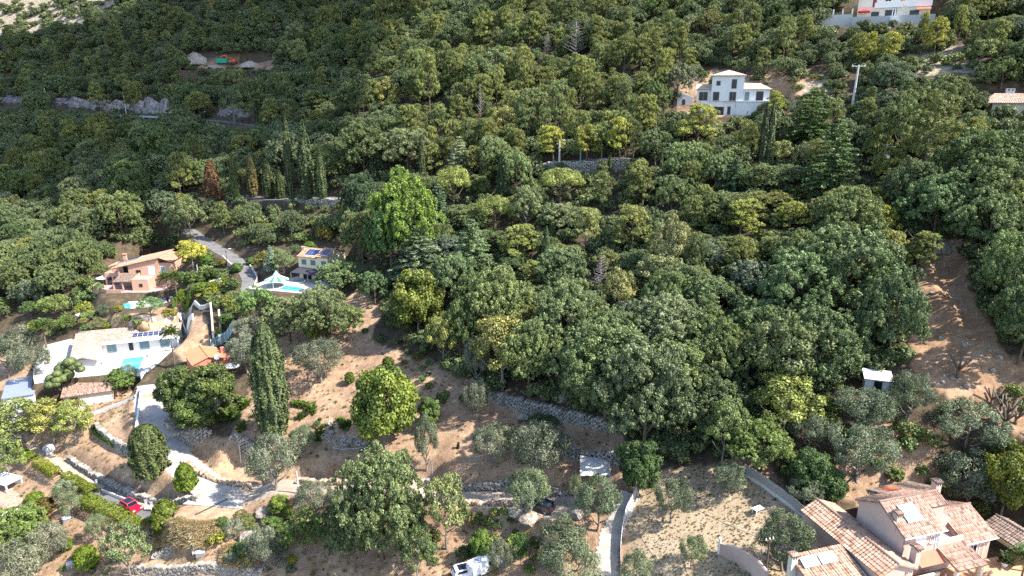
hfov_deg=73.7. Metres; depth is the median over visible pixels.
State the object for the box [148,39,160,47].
thin oak tree
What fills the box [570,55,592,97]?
pine tree
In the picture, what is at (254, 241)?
thin oak tree
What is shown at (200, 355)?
coral house
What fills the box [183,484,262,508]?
junction apron
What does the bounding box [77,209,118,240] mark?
oak tree
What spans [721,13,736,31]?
pine tree
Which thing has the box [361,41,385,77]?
pine tree
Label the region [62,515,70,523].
metal box
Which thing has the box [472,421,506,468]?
olive tree
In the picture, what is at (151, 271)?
door
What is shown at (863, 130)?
oak tree
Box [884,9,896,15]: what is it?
door
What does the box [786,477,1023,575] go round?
pink house
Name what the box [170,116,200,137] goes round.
oak tree
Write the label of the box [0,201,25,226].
oak tree
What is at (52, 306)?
oak tree
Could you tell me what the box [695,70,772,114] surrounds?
white villa
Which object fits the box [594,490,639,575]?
concrete drive
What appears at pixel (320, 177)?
cypress tree
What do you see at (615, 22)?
pine tree
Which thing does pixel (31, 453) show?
hedge
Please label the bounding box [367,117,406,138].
oak tree
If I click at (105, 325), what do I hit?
shrub
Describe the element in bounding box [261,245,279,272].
cedar tree
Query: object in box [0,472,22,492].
white shelter
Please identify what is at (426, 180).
pine tree
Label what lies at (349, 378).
ball shrub
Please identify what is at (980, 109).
shrub
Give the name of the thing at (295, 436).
olive tree
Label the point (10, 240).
oak tree
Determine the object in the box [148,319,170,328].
orange bank wall
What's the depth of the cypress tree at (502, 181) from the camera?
161.56 m
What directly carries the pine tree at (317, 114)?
on the ground at (972, 326)
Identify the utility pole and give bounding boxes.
[765,537,773,568]
[851,65,864,103]
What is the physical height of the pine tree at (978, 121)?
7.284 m
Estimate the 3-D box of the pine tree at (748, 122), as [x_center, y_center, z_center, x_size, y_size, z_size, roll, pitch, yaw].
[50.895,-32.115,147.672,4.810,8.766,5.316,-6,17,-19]
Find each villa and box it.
[33,322,184,383]
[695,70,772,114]
[813,0,935,26]
[984,88,1023,117]
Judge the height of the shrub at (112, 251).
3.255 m
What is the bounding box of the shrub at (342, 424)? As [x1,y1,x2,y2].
[337,419,347,429]
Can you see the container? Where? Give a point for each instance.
(221, 60)
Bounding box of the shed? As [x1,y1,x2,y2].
[862,368,892,391]
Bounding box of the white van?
[466,553,502,575]
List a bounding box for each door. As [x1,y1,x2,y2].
[128,342,134,350]
[148,266,154,274]
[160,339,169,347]
[303,272,311,279]
[708,107,723,114]
[727,106,730,114]
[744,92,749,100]
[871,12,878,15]
[874,381,882,390]
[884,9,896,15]
[934,533,940,548]
[970,544,977,550]
[978,542,984,557]
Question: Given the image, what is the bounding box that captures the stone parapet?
[129,313,171,326]
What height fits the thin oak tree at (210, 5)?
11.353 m
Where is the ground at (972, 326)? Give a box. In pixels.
[0,0,1023,575]
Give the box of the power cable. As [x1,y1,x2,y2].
[644,478,764,539]
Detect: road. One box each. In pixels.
[19,109,262,126]
[241,195,367,200]
[517,157,645,166]
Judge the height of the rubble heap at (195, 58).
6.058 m
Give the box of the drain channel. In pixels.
[195,499,226,514]
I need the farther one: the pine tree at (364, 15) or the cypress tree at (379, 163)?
the pine tree at (364, 15)
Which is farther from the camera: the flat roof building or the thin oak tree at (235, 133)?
the thin oak tree at (235, 133)
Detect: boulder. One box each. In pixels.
[238,530,255,542]
[255,506,272,518]
[325,420,332,425]
[507,507,522,519]
[516,412,529,420]
[518,510,537,526]
[552,393,568,402]
[569,505,588,519]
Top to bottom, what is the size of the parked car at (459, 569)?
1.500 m
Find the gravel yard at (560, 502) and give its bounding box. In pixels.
[543,493,585,520]
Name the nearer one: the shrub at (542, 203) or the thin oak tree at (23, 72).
the shrub at (542, 203)
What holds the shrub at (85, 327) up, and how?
on the ground at (972, 326)
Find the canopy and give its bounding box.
[580,456,610,486]
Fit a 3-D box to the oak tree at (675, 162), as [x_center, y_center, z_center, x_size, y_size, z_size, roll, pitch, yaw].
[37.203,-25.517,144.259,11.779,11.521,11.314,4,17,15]
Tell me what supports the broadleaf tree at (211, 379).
on the ground at (972, 326)
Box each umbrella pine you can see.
[134,296,164,322]
[435,165,470,203]
[475,195,512,227]
[536,167,585,203]
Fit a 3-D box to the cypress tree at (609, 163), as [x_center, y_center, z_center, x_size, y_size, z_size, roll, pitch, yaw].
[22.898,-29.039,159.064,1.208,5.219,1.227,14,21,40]
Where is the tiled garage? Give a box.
[60,381,114,409]
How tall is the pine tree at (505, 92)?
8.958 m
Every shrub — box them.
[23,491,44,502]
[32,497,55,513]
[33,296,54,311]
[54,323,65,330]
[58,563,66,570]
[60,537,73,550]
[69,297,83,306]
[70,289,82,296]
[71,544,99,571]
[73,304,87,312]
[74,276,87,285]
[74,301,92,306]
[77,291,91,302]
[78,324,92,330]
[79,312,87,317]
[81,276,95,285]
[82,304,93,310]
[86,279,103,286]
[86,283,97,291]
[86,567,95,573]
[101,322,110,328]
[102,246,116,255]
[113,305,123,311]
[122,315,132,321]
[131,318,141,325]
[144,234,153,238]
[147,498,178,534]
[161,307,178,316]
[172,463,199,492]
[175,272,189,284]
[187,282,195,289]
[197,264,212,275]
[198,255,214,264]
[203,286,217,294]
[206,295,222,304]
[206,530,227,544]
[213,268,232,279]
[213,403,241,423]
[215,215,229,228]
[215,303,224,308]
[220,287,229,292]
[220,296,235,306]
[223,292,232,297]
[224,305,233,312]
[225,277,241,288]
[230,263,243,271]
[231,227,250,237]
[235,395,242,401]
[235,419,247,433]
[236,397,252,408]
[245,257,254,264]
[246,524,260,530]
[249,213,268,223]
[253,250,275,265]
[260,513,274,526]
[264,204,281,213]
[271,225,282,233]
[280,519,296,528]
[288,200,297,208]
[290,232,301,241]
[296,411,306,419]
[298,231,311,237]
[298,233,313,241]
[303,241,316,247]
[304,402,317,414]
[312,426,324,442]
[313,420,319,425]
[316,225,334,239]
[335,416,345,422]
[337,419,347,429]
[344,372,354,383]
[344,418,352,426]
[345,254,355,261]
[361,327,368,333]
[375,335,385,341]
[381,356,394,366]
[394,339,401,343]
[411,352,423,360]
[415,551,424,560]
[418,365,426,370]
[418,375,425,382]
[424,382,433,387]
[425,359,432,364]
[426,528,440,541]
[431,557,439,564]
[435,393,448,403]
[453,545,472,560]
[458,394,470,402]
[459,509,470,518]
[468,512,483,526]
[479,515,492,526]
[487,564,499,571]
[488,507,500,515]
[488,533,502,549]
[489,518,500,529]
[497,506,507,515]
[505,533,520,547]
[506,517,513,523]
[523,564,534,575]
[526,536,540,548]
[527,182,544,189]
[528,554,536,562]
[529,411,546,424]
[535,191,548,202]
[537,198,550,213]
[540,414,558,424]
[577,193,596,204]
[589,210,603,223]
[653,116,669,125]
[698,71,708,76]
[751,110,759,118]
[775,458,786,465]
[786,76,800,81]
[790,83,804,88]
[790,106,802,113]
[809,74,821,77]
[813,25,826,31]
[815,99,824,107]
[815,395,837,412]
[821,412,841,425]
[828,88,841,93]
[829,458,837,466]
[833,426,849,442]
[837,35,849,40]
[837,407,844,413]
[890,418,915,435]
[894,383,919,395]
[897,434,919,454]
[906,29,917,34]
[910,423,926,437]
[915,464,931,476]
[917,429,942,447]
[923,66,932,72]
[927,52,947,63]
[927,476,950,490]
[940,466,954,478]
[941,59,952,65]
[947,52,965,61]
[951,64,962,69]
[970,106,984,111]
[988,444,1006,454]
[998,394,1012,402]
[1001,384,1023,396]
[1003,437,1017,447]
[1012,399,1023,409]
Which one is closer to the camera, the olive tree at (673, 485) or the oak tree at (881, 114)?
the olive tree at (673, 485)
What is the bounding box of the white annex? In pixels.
[677,92,692,105]
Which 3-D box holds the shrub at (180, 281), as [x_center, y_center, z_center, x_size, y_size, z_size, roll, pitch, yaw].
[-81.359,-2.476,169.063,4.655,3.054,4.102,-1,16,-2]
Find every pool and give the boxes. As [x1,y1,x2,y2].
[119,356,145,377]
[123,301,166,308]
[276,285,305,291]
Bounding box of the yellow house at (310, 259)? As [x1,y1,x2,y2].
[245,246,345,301]
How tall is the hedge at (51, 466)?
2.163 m
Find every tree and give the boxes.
[0,123,12,149]
[0,164,9,190]
[0,169,36,196]
[0,175,18,193]
[0,191,15,204]
[0,194,23,215]
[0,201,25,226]
[0,220,34,242]
[0,236,22,244]
[0,241,26,271]
[0,258,44,288]
[0,297,11,308]
[0,304,11,320]
[0,324,40,369]
[0,337,25,378]
[0,397,51,447]
[0,438,26,483]
[0,501,53,557]
[0,530,52,575]
[1,114,23,123]
[2,164,17,178]
[4,151,22,169]
[5,146,25,169]
[6,283,34,302]
[8,345,51,374]
[10,140,27,159]
[15,236,34,247]
[16,235,66,280]
[17,68,33,77]
[18,139,32,155]
[18,279,52,301]
[18,301,35,316]
[18,397,69,444]
[19,90,53,109]
[22,135,46,155]
[23,152,40,171]
[25,173,45,194]
[25,219,50,232]
[26,262,74,293]
[26,318,57,347]
[26,520,69,560]
[27,189,42,199]
[28,161,47,179]
[30,149,58,169]
[30,229,59,243]
[34,246,80,271]
[35,293,70,318]
[37,147,62,180]
[38,116,53,146]
[38,159,54,178]
[40,37,55,46]
[42,127,61,148]
[43,357,85,392]
[44,330,54,335]
[47,90,58,101]
[49,202,79,225]
[49,398,93,445]
[51,228,93,262]
[51,479,78,503]
[53,135,80,158]
[55,490,83,518]
[57,52,64,59]
[57,159,70,179]
[57,174,94,195]
[57,188,90,207]
[57,240,99,276]
[58,113,77,135]
[58,166,85,182]
[59,118,80,138]
[65,116,84,136]
[68,206,105,237]
[71,125,84,137]
[73,156,87,167]
[73,162,96,179]
[75,138,102,156]
[75,217,107,244]
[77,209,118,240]
[77,317,89,322]
[79,111,115,134]
[81,116,97,141]
[82,188,119,208]
[83,186,98,197]
[83,512,110,539]
[84,55,100,70]
[85,73,100,82]
[86,264,109,276]
[87,81,110,110]
[87,260,101,271]
[87,293,96,299]
[88,168,109,185]
[88,313,97,317]
[90,35,102,45]
[90,137,109,154]
[90,317,106,329]
[92,190,143,233]
[94,44,111,58]
[94,122,108,135]
[94,282,104,291]
[95,128,124,146]
[95,304,109,316]
[96,11,113,25]
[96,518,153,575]
[97,150,137,182]
[99,565,112,574]
[103,33,115,46]
[104,147,135,166]
[107,152,160,183]
[107,167,157,212]
[109,137,138,153]
[112,122,136,140]
[113,73,132,86]
[113,316,122,325]
[118,363,137,387]
[121,80,141,112]
[124,423,173,481]
[127,126,155,149]
[128,120,147,136]
[136,124,182,154]
[139,238,150,250]
[142,152,168,175]
[143,121,170,136]
[145,190,176,213]
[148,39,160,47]
[150,172,177,185]
[151,232,160,239]
[152,365,193,412]
[154,47,165,59]
[154,176,184,194]
[156,270,174,300]
[159,144,190,163]
[159,324,182,364]
[160,3,173,18]
[160,30,171,40]
[161,238,170,245]
[162,158,194,191]
[164,151,194,192]
[164,270,184,294]
[166,9,176,18]
[168,195,208,236]
[169,397,217,428]
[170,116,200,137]
[171,6,184,21]
[172,191,191,228]
[173,57,184,69]
[173,121,206,141]
[174,240,207,269]
[175,82,205,111]
[179,28,194,40]
[181,132,206,160]
[183,12,198,36]
[183,361,235,413]
[184,90,215,115]
[184,271,199,281]
[185,155,196,160]
[187,158,216,187]
[192,144,213,161]
[192,282,207,291]
[194,168,205,184]
[197,275,206,281]
[201,135,219,149]
[202,159,221,202]
[202,292,213,300]
[203,7,220,21]
[203,393,222,414]
[204,0,216,11]
[204,267,218,278]
[208,69,220,83]
[210,21,220,28]
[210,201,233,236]
[210,262,216,267]
[215,516,228,527]
[217,259,226,265]
[217,313,235,324]
[218,88,246,123]
[220,69,236,85]
[222,332,253,373]
[222,517,245,536]
[225,552,236,562]
[226,68,248,82]
[226,134,261,154]
[228,154,240,198]
[228,545,235,555]
[229,131,246,142]
[230,205,243,227]
[230,315,262,341]
[233,285,280,319]
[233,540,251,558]
[234,509,247,518]
[236,159,246,183]
[237,78,272,113]
[238,166,261,184]
[240,514,256,526]
[241,431,301,490]
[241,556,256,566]
[242,525,283,570]
[243,91,263,123]
[245,155,258,196]
[246,323,291,440]
[249,6,263,30]
[249,126,267,149]
[251,238,263,243]
[252,147,272,162]
[259,98,279,126]
[259,296,302,341]
[261,128,297,146]
[261,159,274,198]
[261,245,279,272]
[265,130,310,168]
[266,71,295,90]
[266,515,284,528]
[266,539,289,555]
[267,493,289,514]
[271,81,298,100]
[271,554,287,568]
[272,22,283,32]
[272,247,285,258]
[272,251,294,273]
[272,526,288,540]
[273,209,306,239]
[275,170,284,198]
[276,40,292,61]
[281,535,295,546]
[282,112,295,199]
[282,507,296,519]
[283,284,350,339]
[284,20,303,39]
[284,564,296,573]
[285,39,307,65]
[286,244,299,252]
[286,554,296,564]
[288,124,310,133]
[288,422,315,454]
[289,46,307,65]
[291,337,344,383]
[291,505,309,516]
[294,479,333,513]
[296,120,314,199]
[298,155,330,182]
[300,90,328,107]
[301,308,330,338]
[304,110,320,125]
[305,51,318,73]
[308,118,329,132]
[309,28,322,46]
[309,118,341,138]
[309,131,334,144]
[310,143,323,156]
[311,141,344,176]
[311,152,350,178]
[312,258,362,291]
[313,5,329,29]
[313,26,328,48]
[313,66,328,87]
[315,150,327,198]
[317,5,335,23]
[318,43,335,64]
[323,492,377,568]
[324,32,340,44]
[327,487,344,510]
[328,5,342,25]
[329,82,369,114]
[330,28,357,52]
[330,115,363,136]
[330,210,354,232]
[335,122,384,170]
[335,202,351,212]
[338,171,381,216]
[338,209,374,264]
[343,33,354,51]
[348,363,419,448]
[349,74,378,113]
[350,17,364,44]
[350,35,362,56]
[356,79,376,108]
[357,31,376,66]
[357,137,376,168]
[358,11,370,24]
[358,23,378,43]
[358,271,394,304]
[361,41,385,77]
[365,236,395,265]
[366,19,380,27]
[366,27,397,49]
[366,80,383,98]
[367,1,398,21]
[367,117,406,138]
[367,160,377,185]
[367,487,428,562]
[368,0,389,26]
[371,128,435,168]
[374,23,385,52]
[374,75,401,102]
[374,149,384,180]
[375,55,400,75]
[380,19,393,36]
[381,98,397,109]
[383,14,397,43]
[386,228,442,284]
[387,94,400,112]
[387,266,444,333]
[389,0,405,17]
[389,66,418,104]
[392,13,402,25]
[394,35,402,56]
[394,522,440,575]
[395,105,424,147]
[396,35,408,59]
[399,38,426,57]
[399,47,439,77]
[399,69,423,104]
[400,0,419,25]
[404,32,413,39]
[413,176,453,191]
[413,411,438,471]
[414,0,431,14]
[414,177,433,194]
[415,53,441,113]
[415,326,446,348]
[416,46,439,73]
[416,111,427,131]
[416,396,440,424]
[417,472,469,549]
[418,135,425,174]
[422,18,435,39]
[422,125,437,160]
[423,143,444,175]
[424,222,441,253]
[424,310,458,369]
[426,251,476,301]
[427,103,450,137]
[427,183,455,224]
[431,13,450,37]
[431,30,443,52]
[431,140,444,160]
[431,178,452,201]
[431,235,470,257]
[432,0,458,12]
[435,40,453,82]
[436,19,468,49]
[438,49,462,89]
[438,119,463,152]
[439,204,476,226]
[439,223,455,242]
[442,136,458,166]
[444,136,477,179]
[447,82,468,114]
[448,51,466,79]
[449,93,466,118]
[451,219,496,279]
[452,60,471,87]
[452,274,496,303]
[454,45,466,57]
[456,78,477,114]
[456,203,492,226]
[457,116,478,152]
[457,120,472,147]
[458,229,485,249]
[458,263,534,326]
[459,145,494,174]
[461,50,493,81]
[462,333,489,388]
[462,377,489,419]
[463,2,494,38]
[465,10,500,45]
[469,312,539,390]
[469,528,490,556]
[470,117,495,146]
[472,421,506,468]
[473,73,494,102]
[473,73,507,96]
[474,46,488,73]
[474,176,496,193]
[475,85,483,117]
[477,135,509,174]
[478,118,502,149]
[479,155,494,178]
[482,228,508,243]
[483,193,513,221]
[484,45,509,65]
[484,143,534,183]
[485,106,502,122]
[486,13,505,39]
[486,63,505,104]
[487,27,506,44]
[487,536,513,575]
[491,105,516,125]
[493,4,519,26]
[494,318,563,388]
[495,0,528,7]
[495,257,530,274]
[496,5,513,34]
[496,151,507,197]
[497,46,517,66]
[498,425,517,454]
[499,90,524,108]
[500,21,528,46]
[500,89,515,118]
[500,122,517,145]
[502,81,519,99]
[502,149,531,188]
[504,127,526,151]
[505,18,521,46]
[505,466,550,510]
[506,0,522,13]
[506,58,517,80]
[506,192,531,204]
[508,419,571,469]
[509,51,525,79]
[510,0,525,16]
[511,127,529,154]
[511,184,542,229]
[511,303,548,321]
[512,59,525,88]
[514,64,539,91]
[514,87,548,123]
[514,95,538,124]
[515,11,542,50]
[515,107,543,150]
[519,45,538,72]
[520,16,536,40]
[521,284,551,310]
[529,277,603,359]
[530,65,561,85]
[530,92,559,113]
[533,16,549,47]
[533,237,561,254]
[533,245,590,285]
[534,529,605,575]
[536,106,557,143]
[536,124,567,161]
[537,202,582,229]
[537,511,587,568]
[538,83,551,95]
[539,55,555,66]
[540,55,562,72]
[540,77,570,125]
[542,225,550,257]
[543,33,552,51]
[545,134,568,159]
[547,321,653,429]
[549,198,555,236]
[553,27,566,56]
[553,243,568,259]
[555,30,590,51]
[555,290,607,326]
[556,0,581,26]
[556,2,577,25]
[558,244,585,262]
[558,367,596,393]
[559,107,577,138]
[561,87,578,113]
[562,55,589,75]
[564,18,591,49]
[565,22,585,52]
[566,54,600,101]
[567,473,581,503]
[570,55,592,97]
[570,110,591,136]
[572,11,588,26]
[572,124,602,160]
[573,0,584,9]
[573,471,623,531]
[578,304,650,372]
[579,0,606,16]
[579,74,608,106]
[582,19,614,42]
[585,14,610,47]
[587,121,607,151]
[588,42,605,69]
[588,257,608,283]
[589,120,616,158]
[589,333,697,442]
[590,36,600,53]
[590,171,616,213]
[591,110,602,124]
[592,72,608,86]
[592,249,622,272]
[595,74,627,105]
[597,109,610,121]
[597,265,638,306]
[599,38,623,66]
[599,109,623,154]
[601,0,618,17]
[601,219,629,244]
[605,78,642,96]
[605,116,635,162]
[607,20,618,39]
[607,72,622,88]
[608,152,612,173]
[610,109,636,157]
[610,288,643,302]
[611,33,639,72]
[612,78,635,110]
[613,248,652,270]
[614,438,664,493]
[615,22,625,37]
[615,297,652,332]
[616,0,632,6]
[618,19,633,38]
[619,7,633,22]
[621,117,644,158]
[621,548,653,575]
[622,210,633,230]
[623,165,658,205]
[625,96,645,125]
[626,158,648,193]
[627,291,720,350]
[628,93,660,130]
[631,206,663,223]
[631,335,718,401]
[632,32,654,68]
[632,71,653,95]
[633,250,682,297]
[634,20,656,57]
[634,73,656,93]
[637,268,688,305]
[639,128,674,165]
[640,0,669,16]
[641,107,659,125]
[642,78,672,103]
[643,26,665,64]
[644,220,674,236]
[645,17,663,31]
[647,212,697,260]
[649,174,675,202]
[652,47,676,93]
[653,476,695,522]
[654,22,668,38]
[654,174,695,209]
[655,209,686,228]
[657,0,685,8]
[657,85,668,102]
[658,61,697,102]
[658,261,716,301]
[659,139,713,187]
[659,151,662,170]
[661,9,678,35]
[667,234,700,251]
[668,20,690,54]
[671,26,687,61]
[674,103,723,141]
[674,363,749,432]
[677,194,708,232]
[678,47,699,73]
[678,303,753,377]
[679,534,708,568]
[680,160,705,193]
[681,15,699,33]
[681,231,713,274]
[682,273,747,316]
[687,142,718,162]
[689,239,728,264]
[692,0,723,7]
[693,184,715,211]
[693,190,745,223]
[695,9,724,33]
[702,152,735,186]
[702,392,752,461]
[703,233,712,242]
[706,4,719,32]
[709,235,758,257]
[713,190,745,209]
[713,461,747,497]
[714,156,749,192]
[720,140,751,167]
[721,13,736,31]
[725,415,795,470]
[726,234,760,281]
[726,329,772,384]
[727,8,743,26]
[727,22,754,58]
[727,295,799,349]
[728,122,759,159]
[729,0,746,9]
[729,259,778,297]
[735,7,756,23]
[736,119,755,145]
[737,161,792,189]
[738,0,759,15]
[739,1,764,43]
[740,306,837,393]
[742,190,771,218]
[745,0,778,13]
[750,370,826,428]
[751,47,772,74]
[751,114,776,131]
[751,121,767,158]
[752,507,815,571]
[753,235,783,263]
[754,28,781,58]
[756,103,769,165]
[756,246,850,319]
[757,228,778,237]
[760,0,795,23]
[760,11,800,29]
[761,189,800,210]
[763,0,800,12]
[765,99,775,165]
[766,90,786,108]
[767,163,806,183]
[768,15,797,65]
[768,227,820,270]
[770,139,795,162]
[776,304,873,380]
[777,17,799,37]
[777,227,829,238]
[779,465,790,475]
[783,448,798,463]
[784,90,836,145]
[785,475,824,505]
[786,446,832,495]
[787,409,832,448]
[788,185,819,198]
[791,141,814,166]
[792,15,817,41]
[792,224,908,316]
[794,0,837,11]
[796,7,826,25]
[797,97,816,110]
[800,102,815,123]
[800,118,869,188]
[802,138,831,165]
[803,187,848,218]
[810,184,888,236]
[813,467,850,502]
[819,100,846,136]
[819,139,835,163]
[822,0,851,10]
[825,97,846,126]
[826,421,902,483]
[833,117,857,136]
[833,386,900,425]
[845,32,864,52]
[845,233,899,272]
[849,124,874,146]
[852,265,932,354]
[852,338,876,352]
[853,307,899,342]
[854,31,883,65]
[855,60,874,75]
[857,205,903,230]
[858,96,878,124]
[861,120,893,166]
[863,86,878,106]
[867,101,919,143]
[869,61,917,91]
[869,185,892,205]
[870,457,886,467]
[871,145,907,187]
[875,87,915,109]
[878,88,918,148]
[880,155,944,203]
[881,31,904,54]
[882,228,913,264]
[884,465,905,482]
[886,369,939,420]
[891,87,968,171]
[891,170,974,232]
[894,230,944,272]
[895,79,922,98]
[916,73,978,111]
[916,127,934,158]
[917,12,931,44]
[917,164,957,181]
[922,16,950,53]
[929,394,1013,456]
[931,126,1023,203]
[931,446,1020,506]
[933,137,981,161]
[935,123,959,160]
[944,151,1023,213]
[949,6,980,36]
[950,185,1023,246]
[950,352,972,378]
[953,4,969,43]
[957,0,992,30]
[960,109,990,129]
[964,116,987,134]
[965,37,999,62]
[968,19,987,38]
[969,252,1023,274]
[971,229,1023,289]
[971,499,990,517]
[976,15,1018,39]
[976,443,1023,515]
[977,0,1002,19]
[980,179,1023,228]
[983,54,1023,92]
[984,386,1004,406]
[986,18,1011,61]
[988,0,1020,16]
[988,274,1023,365]
[995,39,1023,58]
[995,392,1011,410]
[995,405,1018,428]
[998,14,1023,30]
[999,394,1022,417]
[1003,542,1023,575]
[1004,165,1023,201]
[1006,0,1023,15]
[1006,38,1023,58]
[1010,405,1023,424]
[1011,18,1023,37]
[1015,121,1023,133]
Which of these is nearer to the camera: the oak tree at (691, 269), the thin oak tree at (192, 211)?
the oak tree at (691, 269)
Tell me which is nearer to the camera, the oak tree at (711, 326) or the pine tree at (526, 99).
the oak tree at (711, 326)
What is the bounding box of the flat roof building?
[1,375,35,421]
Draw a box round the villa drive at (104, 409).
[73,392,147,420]
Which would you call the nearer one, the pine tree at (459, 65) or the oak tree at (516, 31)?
the pine tree at (459, 65)
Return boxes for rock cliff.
[0,95,22,103]
[53,96,143,112]
[137,97,172,113]
[217,105,254,117]
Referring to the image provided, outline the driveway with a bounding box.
[86,487,150,517]
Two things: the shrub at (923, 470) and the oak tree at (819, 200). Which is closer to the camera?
the shrub at (923, 470)
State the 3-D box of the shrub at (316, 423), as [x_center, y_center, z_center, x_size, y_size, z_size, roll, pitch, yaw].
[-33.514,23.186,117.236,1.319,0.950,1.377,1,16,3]
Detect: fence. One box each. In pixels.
[210,320,234,346]
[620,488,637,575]
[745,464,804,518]
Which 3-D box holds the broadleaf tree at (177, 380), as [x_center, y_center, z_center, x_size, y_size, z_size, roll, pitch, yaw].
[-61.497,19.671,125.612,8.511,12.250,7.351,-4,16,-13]
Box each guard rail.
[111,115,157,118]
[250,264,257,284]
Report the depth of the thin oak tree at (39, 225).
210.78 m
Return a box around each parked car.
[119,497,142,513]
[451,562,469,575]
[523,498,555,514]
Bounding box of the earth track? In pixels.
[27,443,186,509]
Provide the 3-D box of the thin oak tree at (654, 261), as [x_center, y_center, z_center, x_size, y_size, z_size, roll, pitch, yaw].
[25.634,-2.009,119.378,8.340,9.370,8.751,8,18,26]
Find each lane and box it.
[133,384,240,502]
[181,229,257,293]
[241,477,576,516]
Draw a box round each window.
[106,344,116,352]
[139,341,149,349]
[699,92,707,100]
[712,92,719,100]
[729,92,735,100]
[731,79,736,88]
[755,91,763,100]
[909,10,918,14]
[929,535,934,543]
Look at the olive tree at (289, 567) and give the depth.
95.90 m
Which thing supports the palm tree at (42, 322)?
on the ground at (972, 326)
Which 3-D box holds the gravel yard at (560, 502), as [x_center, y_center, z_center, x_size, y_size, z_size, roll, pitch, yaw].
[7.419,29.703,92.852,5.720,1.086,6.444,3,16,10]
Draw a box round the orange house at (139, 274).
[92,249,185,294]
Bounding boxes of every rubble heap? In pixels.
[187,52,206,63]
[202,65,224,68]
[236,61,258,67]
[925,238,952,253]
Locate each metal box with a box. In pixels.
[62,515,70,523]
[65,560,73,569]
[195,549,204,557]
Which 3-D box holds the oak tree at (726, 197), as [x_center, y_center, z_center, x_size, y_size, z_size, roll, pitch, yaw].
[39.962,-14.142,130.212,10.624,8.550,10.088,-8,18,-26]
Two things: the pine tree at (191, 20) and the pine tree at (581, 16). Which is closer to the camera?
the pine tree at (581, 16)
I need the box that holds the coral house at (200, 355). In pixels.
[183,345,231,371]
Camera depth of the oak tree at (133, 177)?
207.45 m
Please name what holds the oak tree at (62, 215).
on the ground at (972, 326)
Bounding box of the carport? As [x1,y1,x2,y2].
[985,513,1023,547]
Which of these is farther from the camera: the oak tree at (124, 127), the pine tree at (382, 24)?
the pine tree at (382, 24)
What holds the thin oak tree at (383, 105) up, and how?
on the ground at (972, 326)
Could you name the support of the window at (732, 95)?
in the white villa at (728, 92)
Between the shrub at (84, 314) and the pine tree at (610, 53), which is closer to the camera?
the shrub at (84, 314)
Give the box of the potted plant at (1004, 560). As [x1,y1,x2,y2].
[996,549,1015,567]
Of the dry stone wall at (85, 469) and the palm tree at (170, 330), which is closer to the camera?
the dry stone wall at (85, 469)
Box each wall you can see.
[66,454,199,505]
[94,422,130,457]
[101,489,145,509]
[127,560,262,575]
[135,386,143,426]
[138,516,172,546]
[140,361,159,379]
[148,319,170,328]
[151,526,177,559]
[162,418,211,445]
[172,300,209,320]
[179,313,193,338]
[180,458,252,489]
[188,532,195,558]
[210,302,214,337]
[218,309,221,343]
[222,255,231,266]
[229,433,271,462]
[283,198,347,206]
[295,477,367,485]
[297,433,369,447]
[420,477,577,497]
[465,499,524,506]
[490,393,617,433]
[534,158,639,172]
[561,445,620,466]
[717,537,768,575]
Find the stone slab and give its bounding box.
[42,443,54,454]
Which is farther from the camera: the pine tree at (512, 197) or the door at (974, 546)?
the pine tree at (512, 197)
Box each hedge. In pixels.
[5,444,38,462]
[31,456,63,480]
[60,470,98,497]
[77,492,150,535]
[91,424,112,447]
[172,288,199,314]
[207,276,228,290]
[215,326,225,335]
[289,399,313,407]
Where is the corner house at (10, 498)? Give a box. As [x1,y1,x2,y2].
[0,487,24,523]
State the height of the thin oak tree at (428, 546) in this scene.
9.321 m
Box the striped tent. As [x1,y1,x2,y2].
[264,271,288,288]
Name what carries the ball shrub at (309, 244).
on the ground at (972, 326)
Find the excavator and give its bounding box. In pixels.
[220,55,237,63]
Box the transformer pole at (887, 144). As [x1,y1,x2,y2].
[882,143,892,158]
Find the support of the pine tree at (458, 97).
on the ground at (972, 326)
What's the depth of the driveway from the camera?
115.71 m
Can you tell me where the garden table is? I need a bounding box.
[752,505,763,514]
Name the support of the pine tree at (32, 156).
on the ground at (972, 326)
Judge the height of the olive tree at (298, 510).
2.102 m
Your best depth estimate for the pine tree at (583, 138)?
159.50 m
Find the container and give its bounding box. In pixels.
[216,58,227,62]
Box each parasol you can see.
[96,276,108,279]
[226,363,239,369]
[858,9,869,16]
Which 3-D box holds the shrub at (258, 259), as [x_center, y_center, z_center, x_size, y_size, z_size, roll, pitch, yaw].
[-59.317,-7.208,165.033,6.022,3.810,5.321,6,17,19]

